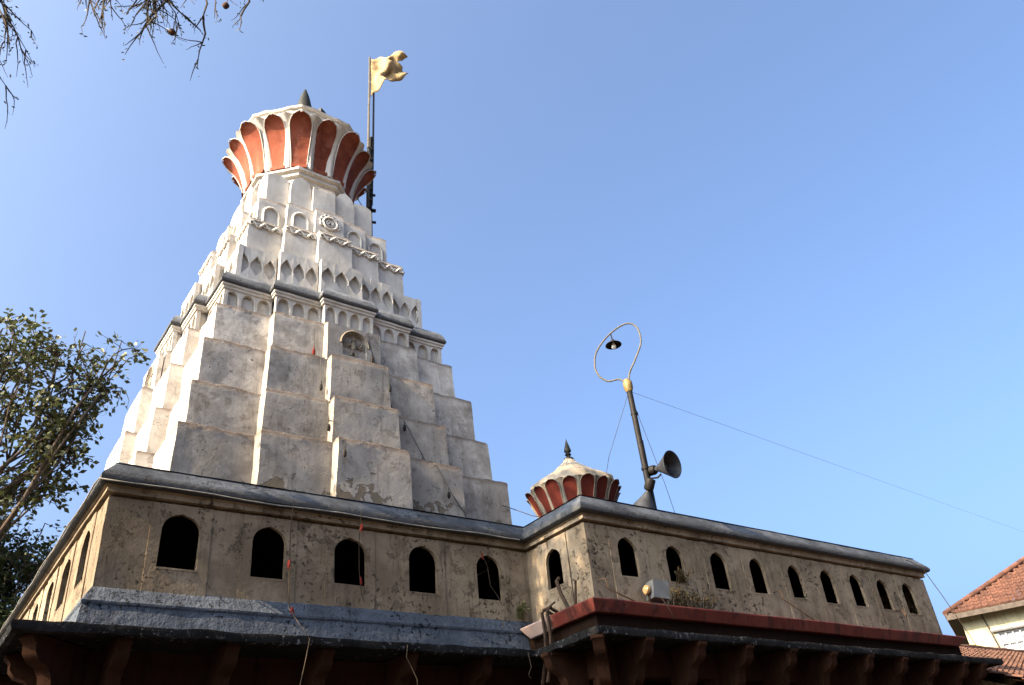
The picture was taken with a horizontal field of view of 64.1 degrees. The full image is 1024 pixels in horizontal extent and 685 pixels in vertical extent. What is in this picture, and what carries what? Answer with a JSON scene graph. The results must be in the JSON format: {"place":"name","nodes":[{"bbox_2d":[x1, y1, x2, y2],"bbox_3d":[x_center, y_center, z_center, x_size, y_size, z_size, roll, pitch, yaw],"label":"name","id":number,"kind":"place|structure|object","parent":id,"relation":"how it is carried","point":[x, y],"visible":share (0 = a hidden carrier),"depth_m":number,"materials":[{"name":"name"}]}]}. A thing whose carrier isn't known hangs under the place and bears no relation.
{"place":"outdoors","nodes":[
{"label":"outdoors","id":0,"kind":"place"},
{"bbox_2d":[0,0,1023,635],"label":"sky","id":1,"kind":"structure","parent":0,"point":[807,216],"materials":[{"name":"blue"}]},
{"bbox_2d":[942,556,1023,649],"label":"house","id":2,"kind":"structure","parent":0,"point":[989,613],"depth_m":30.76,"materials":[{"name":"ceramic"}]},
{"bbox_2d":[991,623,1023,649],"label":"window","id":3,"kind":"structure","parent":2,"relation":"in","point":[1014,638],"depth_m":30.19,"materials":[{"name":"white glass"}]},
{"bbox_2d":[959,644,1023,684],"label":"tiled shed","id":4,"kind":"structure","parent":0,"point":[1010,671],"depth_m":21.32,"materials":[{"name":"tile"}]},
{"label":"ground","id":5,"kind":"structure","parent":0,"visible":0},
{"bbox_2d":[0,503,65,629],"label":"dense tree","id":6,"kind":"object","parent":5,"relation":"on","point":[25,567],"visible":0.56,"depth_m":18.07,"materials":[{"name":"green plant"}]},
{"bbox_2d":[0,307,150,561],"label":"leafy tree","id":7,"kind":"object","parent":5,"relation":"on","point":[51,446],"visible":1,"depth_m":18.69,"materials":[{"name":"green plant"}]},
{"bbox_2d":[0,0,263,126],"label":"thorn tree","id":8,"kind":"object","parent":5,"relation":"on","point":[7,19],"visible":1,"depth_m":7.62,"materials":[{"name":"brown plant"}]},
{"bbox_2d":[0,462,1003,684],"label":"temple hall","id":9,"kind":"structure","parent":5,"relation":"on","point":[172,587],"depth_m":11.36,"materials":[{"name":"beige paint"}]},
{"bbox_2d":[23,609,29,619],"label":"window","id":10,"kind":"structure","parent":9,"relation":"in","point":[26,617],"depth_m":12.96,"materials":[{"name":"beige paint"}]},
{"bbox_2d":[30,589,43,620],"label":"window","id":11,"kind":"structure","parent":9,"relation":"in","point":[37,604],"depth_m":12.41,"materials":[{"name":"beige paint"}]},
{"bbox_2d":[40,567,59,620],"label":"window","id":12,"kind":"structure","parent":9,"relation":"in","point":[50,591],"depth_m":11.64,"materials":[{"name":"beige paint"}]},
{"bbox_2d":[52,541,77,621],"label":"window","id":13,"kind":"structure","parent":9,"relation":"in","point":[69,559],"depth_m":10.81,"materials":[{"name":"beige paint"}]},
{"bbox_2d":[67,512,97,614],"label":"window","id":14,"kind":"structure","parent":9,"relation":"in","point":[88,533],"depth_m":10.03,"materials":[{"name":"beige paint"}]},
{"bbox_2d":[141,502,213,594],"bbox_3d":[-4.021,2.503,9.851,0.733,1.118,0.069,17,-39,-32],"label":"window","id":15,"kind":"structure","parent":9,"relation":"in","point":[154,579],"depth_m":9.78,"materials":[{"name":"beige paint"}]},
{"bbox_2d":[0,477,519,632],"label":"ledge","id":16,"kind":"object","parent":9,"relation":"attached to","point":[226,497],"visible":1,"depth_m":10.92,"materials":[{"name":"grey concrete"}]},
{"bbox_2d":[236,514,297,603],"bbox_3d":[-3.118,2.774,10.439,0.735,1.121,0.071,17,-39,-32],"label":"window","id":17,"kind":"structure","parent":9,"relation":"in","point":[248,587],"depth_m":10.36,"materials":[{"name":"beige paint"}]},
{"bbox_2d":[82,89,511,575],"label":"temple tower","id":18,"kind":"structure","parent":9,"relation":"on","point":[230,390],"depth_m":14.09,"materials":[{"name":"paint"}]},
{"bbox_2d":[312,328,347,460],"bbox_3d":[-2.938,0.745,13.158,0.930,2.802,0.115,-28,-38,30],"label":"light string","id":19,"kind":"object","parent":18,"relation":"hanging from","point":[328,424],"visible":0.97,"depth_m":12.95,"materials":[{"name":"black metal"}]},
{"bbox_2d":[356,57,375,235],"bbox_3d":[-3.820,-4.485,20.725,0.795,8.651,0.175,17,-39,-32],"label":"flagpole","id":20,"kind":"object","parent":18,"relation":"attached to","point":[370,195],"visible":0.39,"depth_m":21.20,"materials":[{"name":"black metal"}]},
{"bbox_2d":[370,51,407,97],"bbox_3d":[-3.397,-7.463,22.756,1.049,1.837,0.374,3,-34,-15],"label":"flag","id":21,"kind":"object","parent":20,"relation":"attached to","point":[389,68],"visible":1,"depth_m":22.88,"materials":[{"name":"fabric"}]},
{"bbox_2d":[367,335,465,517],"bbox_3d":[-1.602,1.400,13.841,1.675,3.522,0.388,12,-37,-26],"label":"light string","id":22,"kind":"object","parent":18,"relation":"hanging from","point":[404,429],"visible":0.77,"depth_m":13.65,"materials":[{"name":"black metal"}]},
{"bbox_2d":[503,505,540,516],"bbox_3d":[0.302,2.891,13.960,1.104,0.564,0.024,-18,-34,18],"label":"slack cable","id":23,"kind":"object","parent":18,"relation":"attached to","point":[522,512],"visible":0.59,"depth_m":14.03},
{"bbox_2d":[287,499,309,684],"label":"hanging thread","id":24,"kind":"object","parent":9,"relation":"hanging from","point":[288,565],"visible":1,"depth_m":10.11,"materials":[{"name":"fabric"}]},
{"bbox_2d":[324,525,374,608],"bbox_3d":[-2.194,3.055,11.041,0.736,1.113,0.069,17,-39,-32],"label":"window","id":25,"kind":"structure","parent":9,"relation":"in","point":[335,594],"depth_m":10.98,"materials":[{"name":"beige paint"}]},
{"bbox_2d":[359,510,363,600],"bbox_3d":[-2.043,2.878,11.074,0.073,1.224,0.181,-4,-32,-4],"label":"hanging thread","id":26,"kind":"object","parent":9,"relation":"hanging from","point":[361,528],"visible":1,"depth_m":11.09,"materials":[{"name":"fabric"}]},
{"bbox_2d":[406,645,417,684],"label":"hanging thread","id":27,"kind":"object","parent":9,"relation":"hanging from","point":[411,666],"visible":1,"depth_m":9.98,"materials":[{"name":"fabric"}]},
{"bbox_2d":[399,536,446,615],"bbox_3d":[-1.274,3.336,11.636,0.733,1.118,0.069,17,-39,-32],"label":"window","id":28,"kind":"structure","parent":9,"relation":"in","point":[411,602],"depth_m":11.58,"materials":[{"name":"beige paint"}]},
{"bbox_2d":[467,544,512,620],"bbox_3d":[-0.347,3.614,12.240,0.735,1.121,0.071,17,-39,-32],"label":"window","id":29,"kind":"structure","parent":9,"relation":"in","point":[480,608],"depth_m":12.19,"materials":[{"name":"beige paint"}]},
{"bbox_2d":[480,551,504,626],"bbox_3d":[-0.265,3.638,12.064,0.312,1.175,0.143,17,-39,-32],"label":"hanging thread","id":30,"kind":"object","parent":9,"relation":"hanging from","point":[490,584],"visible":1,"depth_m":12.14},
{"bbox_2d":[516,601,529,618],"bbox_3d":[0.175,3.981,12.199,0.226,0.244,0.226,17,-39,-32],"label":"green weed","id":31,"kind":"object","parent":9,"relation":"on","point":[520,610],"visible":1,"depth_m":12.18,"materials":[{"name":"green plant"}]},
{"bbox_2d":[540,601,558,684],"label":"iron hook","id":32,"kind":"object","parent":9,"relation":"hanging from","point":[547,609],"visible":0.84,"depth_m":11.47,"materials":[{"name":"metal"}]},
{"bbox_2d":[537,532,573,617],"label":"window","id":33,"kind":"structure","parent":9,"relation":"in","point":[559,543],"depth_m":12.20,"materials":[{"name":"beige paint"}]},
{"bbox_2d":[555,577,569,608],"bbox_3d":[0.707,3.563,11.640,0.114,0.589,0.446,0,-33,-10],"label":"iron rod","id":34,"kind":"object","parent":9,"relation":"on","point":[560,592],"visible":0.97,"depth_m":11.57,"materials":[{"name":"metal"}]},
{"bbox_2d":[525,440,620,517],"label":"roof dome","id":35,"kind":"structure","parent":9,"relation":"on","point":[569,478],"depth_m":13.63,"materials":[{"name":"paint"}]},
{"bbox_2d":[574,580,576,604],"bbox_3d":[0.880,3.506,11.339,0.034,0.406,0.104,23,-43,-38],"label":"iron rod","id":36,"kind":"object","parent":9,"relation":"on","point":[575,592],"visible":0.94,"depth_m":11.35,"materials":[{"name":"metal"}]},
{"bbox_2d":[598,578,637,601],"bbox_3d":[1.508,3.467,11.463,0.547,0.380,0.147,0,-33,-9],"label":"iron rod","id":37,"kind":"object","parent":9,"relation":"on","point":[615,591],"visible":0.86,"depth_m":11.42,"materials":[{"name":"metal"}]},
{"bbox_2d":[594,323,656,508],"bbox_3d":[2.089,1.314,14.472,0.930,3.909,0.308,-20,-35,20],"label":"lamp post","id":38,"kind":"object","parent":9,"relation":"on","point":[612,344],"visible":0.98,"depth_m":14.62,"materials":[{"name":"black metal"}]},
{"bbox_2d":[606,395,627,472],"bbox_3d":[1.771,1.933,14.118,0.903,2.353,0.039,-7,-32,1],"label":"guy wire","id":39,"kind":"object","parent":38,"relation":"attached to","point":[615,434],"visible":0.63,"depth_m":14.32,"materials":[{"name":"grey metal"}]},
{"bbox_2d":[633,478,655,508],"bbox_3d":[2.166,2.616,13.632,0.459,0.633,0.518,-1,-33,-9],"label":"horn loudspeaker","id":40,"kind":"object","parent":38,"relation":"attached to","point":[645,499],"visible":0.73,"depth_m":13.54,"materials":[{"name":"grey paint"}]},
{"bbox_2d":[636,410,674,512],"bbox_3d":[2.557,2.148,14.462,0.028,2.294,1.097,-24,-36,26],"label":"guy wire","id":41,"kind":"object","parent":38,"relation":"attached to","point":[657,464],"visible":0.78,"depth_m":14.48,"materials":[{"name":"grey metal"}]},
{"bbox_2d":[648,450,681,478],"bbox_3d":[2.528,2.153,13.797,0.477,0.476,0.596,17,-39,-32],"label":"horn loudspeaker","id":42,"kind":"object","parent":38,"relation":"attached to","point":[669,463],"visible":0.95,"depth_m":13.78,"materials":[{"name":"grey paint"}]},
{"bbox_2d":[633,392,1022,531],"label":"overhead wire","id":43,"kind":"object","parent":38,"relation":"attached to","point":[795,450],"visible":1,"depth_m":19.58,"materials":[{"name":"grey metal"}]},
{"bbox_2d":[606,526,652,602],"bbox_3d":[1.721,3.295,12.100,0.693,1.117,0.067,17,-39,-32],"label":"window","id":44,"kind":"structure","parent":9,"relation":"in","point":[631,587],"depth_m":12.05,"materials":[{"name":"beige paint"}]},
{"bbox_2d":[643,579,669,604],"bbox_3d":[2.081,3.654,11.811,0.365,0.415,0.220,7,-35,-20],"label":"floodlight","id":45,"kind":"object","parent":9,"relation":"on","point":[654,590],"visible":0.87,"depth_m":11.77,"materials":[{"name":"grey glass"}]},
{"bbox_2d":[654,534,699,607],"bbox_3d":[2.534,3.540,12.629,0.697,1.119,0.067,17,-39,-32],"label":"window","id":46,"kind":"structure","parent":9,"relation":"in","point":[663,543],"depth_m":12.68,"materials":[{"name":"beige paint"}]},
{"bbox_2d":[675,567,694,583],"bbox_3d":[2.635,3.533,12.492,0.303,0.232,0.389,-1,-33,-9],"label":"dry weed","id":47,"kind":"object","parent":9,"relation":"on","point":[679,573],"visible":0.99,"depth_m":12.52,"materials":[{"name":"brown plant"}]},
{"bbox_2d":[668,582,717,609],"bbox_3d":[2.748,3.785,12.260,1.168,0.436,0.373,17,-39,-32],"label":"dry weed","id":48,"kind":"object","parent":9,"relation":"on","point":[681,601],"visible":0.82,"depth_m":12.27,"materials":[{"name":"brown plant"}]},
{"bbox_2d":[699,542,743,612],"bbox_3d":[3.357,3.789,13.164,0.695,1.116,0.067,17,-39,-32],"label":"window","id":49,"kind":"structure","parent":9,"relation":"in","point":[727,600],"depth_m":13.12,"materials":[{"name":"beige paint"}]},
{"bbox_2d":[738,548,781,616],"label":"window","id":50,"kind":"structure","parent":9,"relation":"in","point":[762,604],"depth_m":13.61,"materials":[{"name":"beige paint"}]},
{"bbox_2d":[773,591,815,620],"bbox_3d":[4.725,4.372,13.584,0.638,0.529,0.151,1,-33,-11],"label":"iron rod","id":51,"kind":"object","parent":9,"relation":"on","point":[794,606],"visible":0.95,"depth_m":13.55,"materials":[{"name":"metal"}]},
{"bbox_2d":[777,555,818,620],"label":"window","id":52,"kind":"structure","parent":9,"relation":"in","point":[806,605],"depth_m":14.16,"materials":[{"name":"beige paint"}]},
{"bbox_2d":[810,560,851,624],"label":"window","id":53,"kind":"structure","parent":9,"relation":"in","point":[835,613],"depth_m":14.64,"materials":[{"name":"beige paint"}]},
{"bbox_2d":[839,565,879,626],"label":"window","id":54,"kind":"structure","parent":9,"relation":"in","point":[864,616],"depth_m":15.11,"materials":[{"name":"beige paint"}]},
{"bbox_2d":[866,570,906,630],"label":"window","id":55,"kind":"structure","parent":9,"relation":"in","point":[892,619],"depth_m":15.57,"materials":[{"name":"beige paint"}]},
{"bbox_2d":[892,574,931,632],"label":"window","id":56,"kind":"structure","parent":9,"relation":"in","point":[918,622],"depth_m":16.04,"materials":[{"name":"beige paint"}]},
{"bbox_2d":[905,559,982,656],"bbox_3d":[8.498,5.231,16.116,1.230,1.899,0.037,10,-36,-24],"label":"end cable","id":57,"kind":"object","parent":9,"relation":"hanging from","point":[948,604],"visible":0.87,"depth_m":16.22,"materials":[{"name":"rubber"}]}
]}

